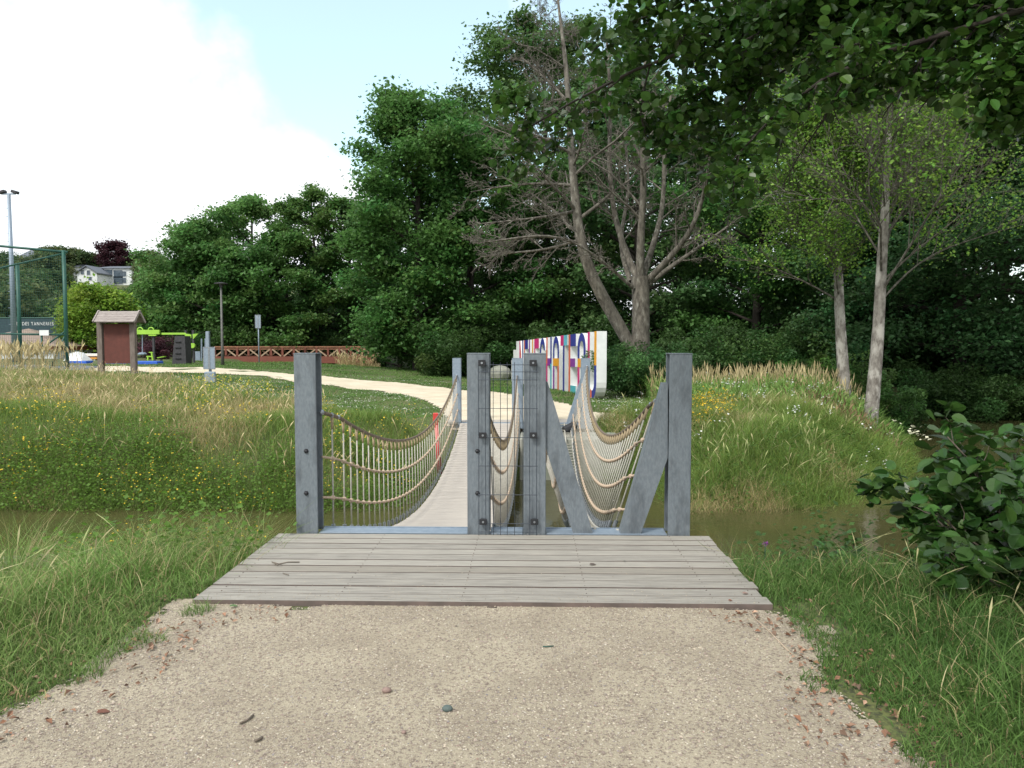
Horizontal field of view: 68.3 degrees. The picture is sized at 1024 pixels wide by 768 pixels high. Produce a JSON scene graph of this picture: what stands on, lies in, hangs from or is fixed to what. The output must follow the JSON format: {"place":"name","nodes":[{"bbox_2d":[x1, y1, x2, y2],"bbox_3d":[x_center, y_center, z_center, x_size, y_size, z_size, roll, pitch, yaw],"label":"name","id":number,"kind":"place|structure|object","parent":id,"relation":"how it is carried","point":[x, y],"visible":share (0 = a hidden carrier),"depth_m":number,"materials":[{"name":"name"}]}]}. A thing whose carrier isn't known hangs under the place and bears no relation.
{"place":"outdoors","nodes":[
{"label":"outdoors","id":0,"kind":"place"},
{"bbox_2d":[0,337,84,370],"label":"dry grass","id":1,"kind":"structure","parent":0,"point":[25,348],"depth_m":32.35,"materials":[{"name":"beige plant"}]},
{"bbox_2d":[61,366,623,431],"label":"path","id":2,"kind":"structure","parent":0,"point":[437,396],"depth_m":28.87,"materials":[{"name":"beige gravel"}]},
{"bbox_2d":[0,599,936,767],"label":"gravel path","id":3,"kind":"structure","parent":0,"point":[429,736],"depth_m":3.45,"materials":[{"name":"beige gravel"}]},
{"bbox_2d":[0,416,1023,581],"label":"water","id":4,"kind":"structure","parent":0,"point":[743,526],"depth_m":12.72,"materials":[{"name":"liquid"}]},
{"bbox_2d":[0,282,1023,767],"bbox_3d":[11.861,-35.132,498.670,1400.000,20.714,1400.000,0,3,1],"label":"ground","id":5,"kind":"structure","parent":0,"point":[876,716],"depth_m":14.41,"materials":[{"name":"green plant"}]},
{"bbox_2d":[0,189,19,361],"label":"floodlight mast","id":6,"kind":"object","parent":5,"relation":"on","point":[11,277],"visible":0.88,"depth_m":50.36,"materials":[{"name":"metal"}]},
{"bbox_2d":[0,284,39,316],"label":"hillside tree","id":7,"kind":"object","parent":5,"relation":"on","point":[25,293],"visible":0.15,"depth_m":88.46,"materials":[{"name":"green plant"}]},
{"bbox_2d":[0,274,50,307],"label":"hillside tree","id":8,"kind":"object","parent":5,"relation":"on","point":[39,290],"visible":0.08,"depth_m":96.49,"materials":[{"name":"green plant"}]},
{"bbox_2d":[0,317,57,333],"bbox_3d":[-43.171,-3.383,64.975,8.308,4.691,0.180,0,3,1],"label":"court banner","id":9,"kind":"object","parent":5,"relation":"on","point":[27,323],"visible":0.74,"depth_m":64.79,"materials":[{"name":"fabric"}]},
{"bbox_2d":[0,266,61,295],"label":"hillside tree","id":10,"kind":"object","parent":5,"relation":"on","point":[33,274],"visible":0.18,"depth_m":110.44,"materials":[{"name":"green plant"}]},
{"bbox_2d":[0,245,68,368],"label":"sports fence","id":11,"kind":"object","parent":5,"relation":"on","point":[44,332],"visible":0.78,"depth_m":36.89,"materials":[{"name":"green metal"}]},
{"bbox_2d":[0,329,94,358],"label":"club hut","id":12,"kind":"object","parent":5,"relation":"on","point":[45,338],"visible":0.1,"depth_m":60.02,"materials":[{"name":"ceramic"}]},
{"bbox_2d":[14,250,82,287],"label":"hillside tree","id":13,"kind":"object","parent":5,"relation":"on","point":[46,263],"visible":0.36,"depth_m":149.67,"materials":[{"name":"green plant"}]},
{"bbox_2d":[39,268,80,291],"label":"hillside tree","id":14,"kind":"object","parent":5,"relation":"on","point":[58,277],"visible":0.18,"depth_m":146.54,"materials":[{"name":"green plant"}]},
{"bbox_2d":[38,244,85,277],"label":"hillside tree","id":15,"kind":"object","parent":5,"relation":"on","point":[69,257],"visible":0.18,"depth_m":190.72,"materials":[{"name":"green plant"}]},
{"bbox_2d":[72,250,101,266],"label":"hillside tree","id":16,"kind":"object","parent":5,"relation":"on","point":[88,257],"visible":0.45,"depth_m":194.88,"materials":[{"name":"green plant"}]},
{"bbox_2d":[74,265,111,285],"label":"hillside house","id":17,"kind":"structure","parent":5,"relation":"on","point":[101,275],"depth_m":179.35,"materials":[{"name":"paint"}]},
{"bbox_2d":[44,273,152,356],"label":"round tree","id":18,"kind":"object","parent":5,"relation":"on","point":[84,299],"visible":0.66,"depth_m":61.96,"materials":[{"name":"green plant"}]},
{"bbox_2d":[93,236,134,266],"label":"copper tree","id":19,"kind":"object","parent":5,"relation":"on","point":[107,248],"visible":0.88,"depth_m":194.73,"materials":[{"name":"purple plant"}]},
{"bbox_2d":[0,569,228,716],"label":"short grass","id":20,"kind":"structure","parent":5,"relation":"on","point":[53,672],"depth_m":4.10,"materials":[{"name":"green plant"}]},
{"bbox_2d":[100,266,133,284],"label":"hillside house","id":21,"kind":"structure","parent":5,"relation":"on","point":[119,274],"depth_m":185.06,"materials":[{"name":"stone"}]},
{"bbox_2d":[92,310,145,373],"bbox_3d":[-16.337,-1.617,31.434,1.801,2.906,0.972,0,3,1],"label":"information kiosk","id":22,"kind":"object","parent":5,"relation":"on","point":[117,343],"visible":0.88,"depth_m":31.38,"materials":[{"name":"brown wood"}]},
{"bbox_2d":[0,512,252,640],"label":"seeding grass","id":23,"kind":"structure","parent":5,"relation":"on","point":[73,554],"depth_m":4.92,"materials":[{"name":"green plant"}]},
{"bbox_2d":[0,593,290,740],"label":"leaf litter","id":24,"kind":"object","parent":5,"relation":"on","point":[151,645],"visible":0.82,"depth_m":3.92,"materials":[{"name":"brown plant"}]},
{"bbox_2d":[137,334,173,358],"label":"flowering shrub","id":25,"kind":"object","parent":5,"relation":"on","point":[161,348],"visible":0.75,"depth_m":57.59,"materials":[{"name":"purple plant"}]},
{"bbox_2d":[16,483,296,583],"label":"weeds","id":26,"kind":"object","parent":5,"relation":"on","point":[137,534],"visible":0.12,"depth_m":5.95,"materials":[{"name":"green plant"}]},
{"bbox_2d":[118,261,194,355],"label":"alder tree","id":27,"kind":"object","parent":5,"relation":"on","point":[137,296],"visible":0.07,"depth_m":70.44,"materials":[{"name":"green plant"}]},
{"bbox_2d":[137,327,198,362],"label":"outdoor gym","id":28,"kind":"object","parent":5,"relation":"on","point":[153,332],"visible":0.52,"depth_m":48.34,"materials":[{"name":"paint"}]},
{"bbox_2d":[0,488,343,713],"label":"long grass","id":29,"kind":"structure","parent":5,"relation":"on","point":[169,561],"depth_m":4.99,"materials":[{"name":"green plant"}]},
{"bbox_2d":[172,336,191,363],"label":"climbing tower","id":30,"kind":"structure","parent":5,"relation":"on","point":[182,353],"depth_m":45.47,"materials":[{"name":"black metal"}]},
{"bbox_2d":[120,214,253,340],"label":"alder tree","id":31,"kind":"object","parent":5,"relation":"on","point":[181,235],"visible":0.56,"depth_m":63.69,"materials":[{"name":"green plant"}]},
{"bbox_2d":[166,328,218,357],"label":"shrub","id":32,"kind":"object","parent":5,"relation":"on","point":[198,345],"visible":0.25,"depth_m":61.68,"materials":[{"name":"green plant"}]},
{"bbox_2d":[131,238,281,355],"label":"alder tree","id":33,"kind":"object","parent":5,"relation":"on","point":[220,273],"visible":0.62,"depth_m":62.34,"materials":[{"name":"green plant"}]},
{"bbox_2d":[203,347,215,381],"bbox_3d":[-11.498,-0.692,28.750,0.459,1.441,0.149,0,3,1],"label":"information sign","id":34,"kind":"object","parent":5,"relation":"on","point":[209,358],"visible":0.84,"depth_m":28.68,"materials":[{"name":"metal"}]},
{"bbox_2d":[0,379,427,509],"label":"yellow flowers","id":35,"kind":"object","parent":5,"relation":"on","point":[190,442],"visible":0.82,"depth_m":14.68,"materials":[{"name":"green plant"}]},
{"bbox_2d":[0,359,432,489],"bbox_3d":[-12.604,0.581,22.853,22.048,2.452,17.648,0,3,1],"label":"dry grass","id":36,"kind":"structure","parent":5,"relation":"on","point":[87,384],"depth_m":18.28,"materials":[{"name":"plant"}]},
{"bbox_2d":[0,365,439,512],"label":"meadow grass","id":37,"kind":"structure","parent":5,"relation":"on","point":[219,423],"depth_m":15.59,"materials":[{"name":"green plant"}]},
{"bbox_2d":[0,400,444,516],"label":"bank weeds","id":38,"kind":"object","parent":5,"relation":"on","point":[135,476],"visible":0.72,"depth_m":14.03,"materials":[{"name":"green plant"}]},
{"bbox_2d":[195,318,273,355],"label":"shrub","id":39,"kind":"object","parent":5,"relation":"on","point":[253,341],"visible":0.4,"depth_m":62.35,"materials":[{"name":"green plant"}]},
{"bbox_2d":[171,191,308,352],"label":"alder tree","id":40,"kind":"object","parent":5,"relation":"on","point":[254,208],"visible":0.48,"depth_m":65.48,"materials":[{"name":"green plant"}]},
{"bbox_2d":[213,224,346,363],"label":"alder tree","id":41,"kind":"object","parent":5,"relation":"on","point":[262,251],"visible":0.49,"depth_m":62.12,"materials":[{"name":"green plant"}]},
{"bbox_2d":[214,346,378,362],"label":"truss bridge","id":42,"kind":"structure","parent":5,"relation":"on","point":[281,357],"depth_m":60.34,"materials":[{"name":"red wood"}]},
{"bbox_2d":[259,180,360,345],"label":"alder tree","id":43,"kind":"object","parent":5,"relation":"on","point":[293,209],"visible":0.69,"depth_m":62.12,"materials":[{"name":"green plant"}]},
{"bbox_2d":[289,197,373,364],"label":"alder tree","id":44,"kind":"object","parent":5,"relation":"on","point":[323,338],"visible":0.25,"depth_m":63.61,"materials":[{"name":"green plant"}]},
{"bbox_2d":[331,350,380,367],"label":"dry grass","id":45,"kind":"structure","parent":5,"relation":"on","point":[349,360],"depth_m":49.75,"materials":[{"name":"beige plant"}]},
{"bbox_2d":[70,359,652,436],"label":"lawn grass","id":46,"kind":"structure","parent":5,"relation":"on","point":[368,374],"depth_m":29.94,"materials":[{"name":"green plant"}]},
{"bbox_2d":[320,197,411,366],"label":"alder tree","id":47,"kind":"object","parent":5,"relation":"on","point":[345,305],"visible":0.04,"depth_m":63.62,"materials":[{"name":"green plant"}]},
{"bbox_2d":[334,221,462,367],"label":"alder tree","id":48,"kind":"object","parent":5,"relation":"on","point":[381,359],"visible":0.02,"depth_m":62.03,"materials":[{"name":"green plant"}]},
{"bbox_2d":[320,75,509,370],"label":"alder tree","id":49,"kind":"object","parent":5,"relation":"on","point":[404,135],"visible":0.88,"depth_m":44.52,"materials":[{"name":"green plant"}]},
{"bbox_2d":[403,322,505,376],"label":"shrub","id":50,"kind":"object","parent":5,"relation":"on","point":[436,358],"visible":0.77,"depth_m":42.90,"materials":[{"name":"green plant"}]},
{"bbox_2d":[358,113,570,357],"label":"alder tree","id":51,"kind":"object","parent":5,"relation":"on","point":[502,307],"visible":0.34,"depth_m":46.66,"materials":[{"name":"green plant"}]},
{"bbox_2d":[439,321,523,373],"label":"shrub","id":52,"kind":"object","parent":5,"relation":"on","point":[503,338],"visible":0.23,"depth_m":45.27,"materials":[{"name":"green plant"}]},
{"bbox_2d":[192,533,772,609],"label":"wooden platform","id":53,"kind":"structure","parent":5,"relation":"on","point":[383,562],"depth_m":5.21,"materials":[{"name":"grey wood"}]},
{"bbox_2d":[293,353,692,535],"bbox_3d":[-0.165,0.603,6.311,3.278,1.721,0.253,0,3,1],"label":"gate frame","id":54,"kind":"object","parent":53,"relation":"on","point":[667,443],"visible":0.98,"depth_m":6.25,"materials":[{"name":"wood"}]},
{"bbox_2d":[319,375,520,530],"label":"suspension walkway","id":55,"kind":"structure","parent":54,"relation":"hanging from","point":[444,504],"depth_m":10.66,"materials":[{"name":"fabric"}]},
{"bbox_2d":[546,365,655,529],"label":"rope bridge","id":56,"kind":"structure","parent":54,"relation":"hanging from","point":[595,522],"depth_m":9.14,"materials":[{"name":"fabric"}]},
{"bbox_2d":[452,358,591,428],"bbox_3d":[0.234,0.216,17.630,3.238,1.640,0.184,0,3,1],"label":"gate frame","id":57,"kind":"object","parent":5,"relation":"on","point":[456,366],"visible":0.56,"depth_m":17.54,"materials":[{"name":"wood"}]},
{"bbox_2d":[474,319,578,370],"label":"shrub","id":58,"kind":"object","parent":5,"relation":"on","point":[522,334],"visible":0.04,"depth_m":46.54,"materials":[{"name":"green plant"}]},
{"bbox_2d":[435,0,664,344],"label":"alder tree","id":59,"kind":"object","parent":5,"relation":"on","point":[496,42],"visible":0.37,"depth_m":50.62,"materials":[{"name":"green plant"}]},
{"bbox_2d":[511,331,606,398],"bbox_3d":[1.571,-0.870,33.364,0.482,2.692,17.908,-1,3,-9],"label":"letter sign","id":60,"kind":"object","parent":5,"relation":"on","point":[565,354],"visible":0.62,"depth_m":28.15,"materials":[{"name":"multicoloured paint"}]},
{"bbox_2d":[507,320,621,357],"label":"shrub","id":61,"kind":"object","parent":5,"relation":"on","point":[599,327],"visible":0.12,"depth_m":44.70,"materials":[{"name":"green plant"}]},
{"bbox_2d":[520,421,620,479],"bbox_3d":[1.276,1.651,16.895,2.190,1.587,1.200,0,3,1],"label":"bridge abutment","id":62,"kind":"object","parent":5,"relation":"on","point":[567,428],"visible":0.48,"depth_m":16.29,"materials":[{"name":"concrete"}]},
{"bbox_2d":[491,168,655,317],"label":"alder tree","id":63,"kind":"object","parent":5,"relation":"on","point":[566,233],"visible":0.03,"depth_m":60.43,"materials":[{"name":"green plant"}]},
{"bbox_2d":[449,0,753,355],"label":"bare tree","id":64,"kind":"object","parent":5,"relation":"on","point":[639,282],"visible":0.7,"depth_m":26.45,"materials":[{"name":"grey plant"}]},
{"bbox_2d":[582,340,693,398],"bbox_3d":[4.213,-0.460,25.375,3.399,2.039,3.055,-3,4,-43],"label":"shrub","id":65,"kind":"object","parent":5,"relation":"on","point":[636,363],"visible":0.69,"depth_m":24.92,"materials":[{"name":"green plant"}]},
{"bbox_2d":[536,60,747,356],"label":"alder tree","id":66,"kind":"object","parent":5,"relation":"on","point":[704,288],"visible":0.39,"depth_m":47.08,"materials":[{"name":"green plant"}]},
{"bbox_2d":[606,135,746,308],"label":"alder tree","id":67,"kind":"object","parent":5,"relation":"on","point":[651,219],"visible":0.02,"depth_m":63.60,"materials":[{"name":"green plant"}]},
{"bbox_2d":[650,340,714,375],"bbox_3d":[5.812,-0.544,27.479,3.027,2.145,2.482,0,3,1],"label":"shrub","id":68,"kind":"object","parent":5,"relation":"on","point":[695,362],"visible":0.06,"depth_m":27.29,"materials":[{"name":"green plant"}]},
{"bbox_2d":[650,289,751,354],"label":"shrub","id":69,"kind":"object","parent":5,"relation":"on","point":[653,318],"visible":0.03,"depth_m":52.79,"materials":[{"name":"green plant"}]},
{"bbox_2d":[650,324,765,381],"bbox_3d":[10.034,-1.506,39.449,6.225,3.321,6.562,1,4,22],"label":"shrub","id":70,"kind":"object","parent":5,"relation":"on","point":[727,357],"visible":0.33,"depth_m":38.24,"materials":[{"name":"green plant"}]},
{"bbox_2d":[658,295,775,369],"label":"shrub","id":71,"kind":"object","parent":5,"relation":"on","point":[746,307],"visible":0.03,"depth_m":51.50,"materials":[{"name":"green plant"}]},
{"bbox_2d":[661,215,784,302],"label":"alder tree","id":72,"kind":"object","parent":5,"relation":"on","point":[728,290],"visible":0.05,"depth_m":58.88,"materials":[{"name":"green plant"}]},
{"bbox_2d":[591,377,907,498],"bbox_3d":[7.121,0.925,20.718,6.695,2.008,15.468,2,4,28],"label":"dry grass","id":73,"kind":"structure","parent":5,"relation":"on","point":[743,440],"depth_m":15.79,"materials":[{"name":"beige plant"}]},
{"bbox_2d":[478,0,1023,236],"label":"overhanging alder","id":74,"kind":"object","parent":5,"relation":"on","point":[853,44],"visible":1,"depth_m":4.55,"materials":[{"name":"green plant"}]},
{"bbox_2d":[639,94,867,351],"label":"alder tree","id":75,"kind":"object","parent":5,"relation":"on","point":[718,308],"visible":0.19,"depth_m":45.20,"materials":[{"name":"green plant"}]},
{"bbox_2d":[707,319,805,376],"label":"shrub","id":76,"kind":"object","parent":5,"relation":"on","point":[756,330],"visible":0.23,"depth_m":40.47,"materials":[{"name":"green plant"}]},
{"bbox_2d":[593,378,929,516],"bbox_3d":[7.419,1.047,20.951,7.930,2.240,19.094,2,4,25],"label":"meadow grass","id":77,"kind":"structure","parent":5,"relation":"on","point":[790,403],"depth_m":15.68,"materials":[{"name":"green plant"}]},
{"bbox_2d":[628,369,910,443],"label":"green tall grass","id":78,"kind":"structure","parent":5,"relation":"on","point":[734,389],"depth_m":21.30,"materials":[{"name":"plant"}]},
{"bbox_2d":[737,285,823,370],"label":"shrub","id":79,"kind":"object","parent":5,"relation":"on","point":[764,316],"visible":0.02,"depth_m":49.99,"materials":[{"name":"green plant"}]},
{"bbox_2d":[752,322,857,379],"bbox_3d":[15.729,-1.447,37.836,6.225,3.321,6.562,-2,4,-35],"label":"shrub","id":80,"kind":"object","parent":5,"relation":"on","point":[793,353],"visible":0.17,"depth_m":37.35,"materials":[{"name":"green plant"}]},
{"bbox_2d":[774,352,835,383],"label":"shrub","id":81,"kind":"object","parent":5,"relation":"on","point":[820,357],"visible":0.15,"depth_m":26.31,"materials":[{"name":"green plant"}]},
{"bbox_2d":[725,500,934,578],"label":"weeds","id":82,"kind":"object","parent":5,"relation":"on","point":[847,540],"visible":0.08,"depth_m":5.78,"materials":[{"name":"green plant"}]},
{"bbox_2d":[695,37,969,401],"bbox_3d":[9.960,-6.884,23.826,7.067,15.849,10.388,-1,4,-24],"label":"ash tree","id":83,"kind":"object","parent":5,"relation":"on","point":[832,245],"visible":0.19,"depth_m":23.64,"materials":[{"name":"green plant"}]},
{"bbox_2d":[652,6,1023,429],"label":"ash tree","id":84,"kind":"object","parent":5,"relation":"on","point":[912,127],"visible":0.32,"depth_m":19.75,"materials":[{"name":"green plant"}]},
{"bbox_2d":[775,382,908,453],"bbox_3d":[8.659,0.994,20.057,2.599,1.995,3.990,0,3,1],"label":"brown sorrel","id":85,"kind":"object","parent":5,"relation":"on","point":[849,411],"visible":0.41,"depth_m":19.53,"materials":[{"name":"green plant"}]},
{"bbox_2d":[827,350,883,399],"bbox_3d":[12.030,-0.088,26.505,2.050,2.252,1.726,1,3,11],"label":"shrub","id":86,"kind":"object","parent":5,"relation":"on","point":[858,379],"visible":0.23,"depth_m":26.14,"materials":[{"name":"green plant"}]},
{"bbox_2d":[697,523,1023,689],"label":"seeding grass","id":87,"kind":"structure","parent":5,"relation":"on","point":[990,607],"depth_m":4.55,"materials":[{"name":"green plant"}]},
{"bbox_2d":[699,597,1022,767],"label":"leaf litter","id":88,"kind":"object","parent":5,"relation":"on","point":[885,732],"visible":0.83,"depth_m":3.44,"materials":[{"name":"brown plant"}]},
{"bbox_2d":[791,529,938,583],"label":"weeds","id":89,"kind":"object","parent":5,"relation":"on","point":[829,544],"visible":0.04,"depth_m":7.22,"materials":[{"name":"green plant"}]},
{"bbox_2d":[729,124,1005,341],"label":"alder tree","id":90,"kind":"object","parent":5,"relation":"on","point":[791,307],"visible":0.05,"depth_m":43.39,"materials":[{"name":"green plant"}]},
{"bbox_2d":[807,312,952,385],"bbox_3d":[17.779,-1.546,35.695,7.218,3.653,6.847,2,4,33],"label":"shrub","id":91,"kind":"object","parent":5,"relation":"on","point":[906,356],"visible":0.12,"depth_m":34.56,"materials":[{"name":"green plant"}]},
{"bbox_2d":[747,574,1023,767],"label":"short grass","id":92,"kind":"structure","parent":5,"relation":"on","point":[842,660],"depth_m":3.69,"materials":[{"name":"green plant"}]},
{"bbox_2d":[780,196,1009,386],"bbox_3d":[18.629,-4.174,36.041,10.554,9.821,8.793,-2,4,-26],"label":"tree","id":93,"kind":"object","parent":5,"relation":"on","point":[816,323],"visible":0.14,"depth_m":35.17,"materials":[{"name":"green plant"}]},
{"bbox_2d":[860,368,931,435],"bbox_3d":[12.156,0.698,23.831,2.328,2.366,2.286,0,3,1],"label":"shrub","id":94,"kind":"object","parent":5,"relation":"on","point":[897,411],"visible":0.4,"depth_m":23.44,"materials":[{"name":"green plant"}]},
{"bbox_2d":[780,56,1023,384],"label":"tree","id":95,"kind":"object","parent":5,"relation":"on","point":[996,314],"visible":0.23,"depth_m":31.09,"materials":[{"name":"green plant"}]},
{"bbox_2d":[843,20,1023,380],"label":"tree","id":96,"kind":"object","parent":5,"relation":"on","point":[997,342],"visible":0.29,"depth_m":30.47,"materials":[{"name":"green plant"}]},
{"bbox_2d":[849,400,1023,607],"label":"hazel bush","id":97,"kind":"object","parent":5,"relation":"on","point":[977,496],"visible":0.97,"depth_m":5.04,"materials":[{"name":"green plant"}]},
{"bbox_2d":[889,358,1011,408],"bbox_3d":[17.483,0.184,31.215,4.921,2.491,4.669,0,3,-6],"label":"shrub","id":98,"kind":"object","parent":5,"relation":"on","point":[919,376],"visible":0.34,"depth_m":30.32,"materials":[{"name":"green plant"}]},
{"bbox_2d":[886,423,1023,590],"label":"hazel bush","id":99,"kind":"object","parent":5,"relation":"on","point":[1010,443],"visible":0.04,"depth_m":5.65,"materials":[{"name":"green plant"}]},
{"bbox_2d":[894,371,1023,422],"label":"shrub","id":100,"kind":"object","parent":5,"relation":"on","point":[973,411],"visible":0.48,"depth_m":28.52,"materials":[{"name":"green plant"}]},
{"bbox_2d":[918,373,1023,419],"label":"shrub","id":101,"kind":"object","parent":5,"relation":"on","point":[969,381],"visible":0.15,"depth_m":28.93,"materials":[{"name":"green plant"}]},
{"bbox_2d":[965,146,1023,302],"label":"alder tree","id":102,"kind":"object","parent":5,"relation":"on","point":[1000,269],"depth_m":46.04,"materials":[{"name":"green plant"}]},
{"bbox_2d":[975,372,1023,420],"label":"shrub","id":103,"kind":"object","parent":5,"relation":"on","point":[1016,408],"visible":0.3,"depth_m":28.58,"materials":[{"name":"green plant"}]},
{"bbox_2d":[0,0,1023,309],"label":"sky","id":104,"kind":"structure","parent":0,"point":[119,119],"materials":[{"name":"white"}]},
{"bbox_2d":[639,359,887,406],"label":"tall dry grass","id":105,"kind":"structure","parent":0,"point":[742,372],"depth_m":23.51,"materials":[{"name":"beige plant"}]},
{"bbox_2d":[664,525,1023,767],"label":"long grass","id":106,"kind":"structure","parent":0,"point":[873,579],"depth_m":4.09,"materials":[{"name":"green plant"}]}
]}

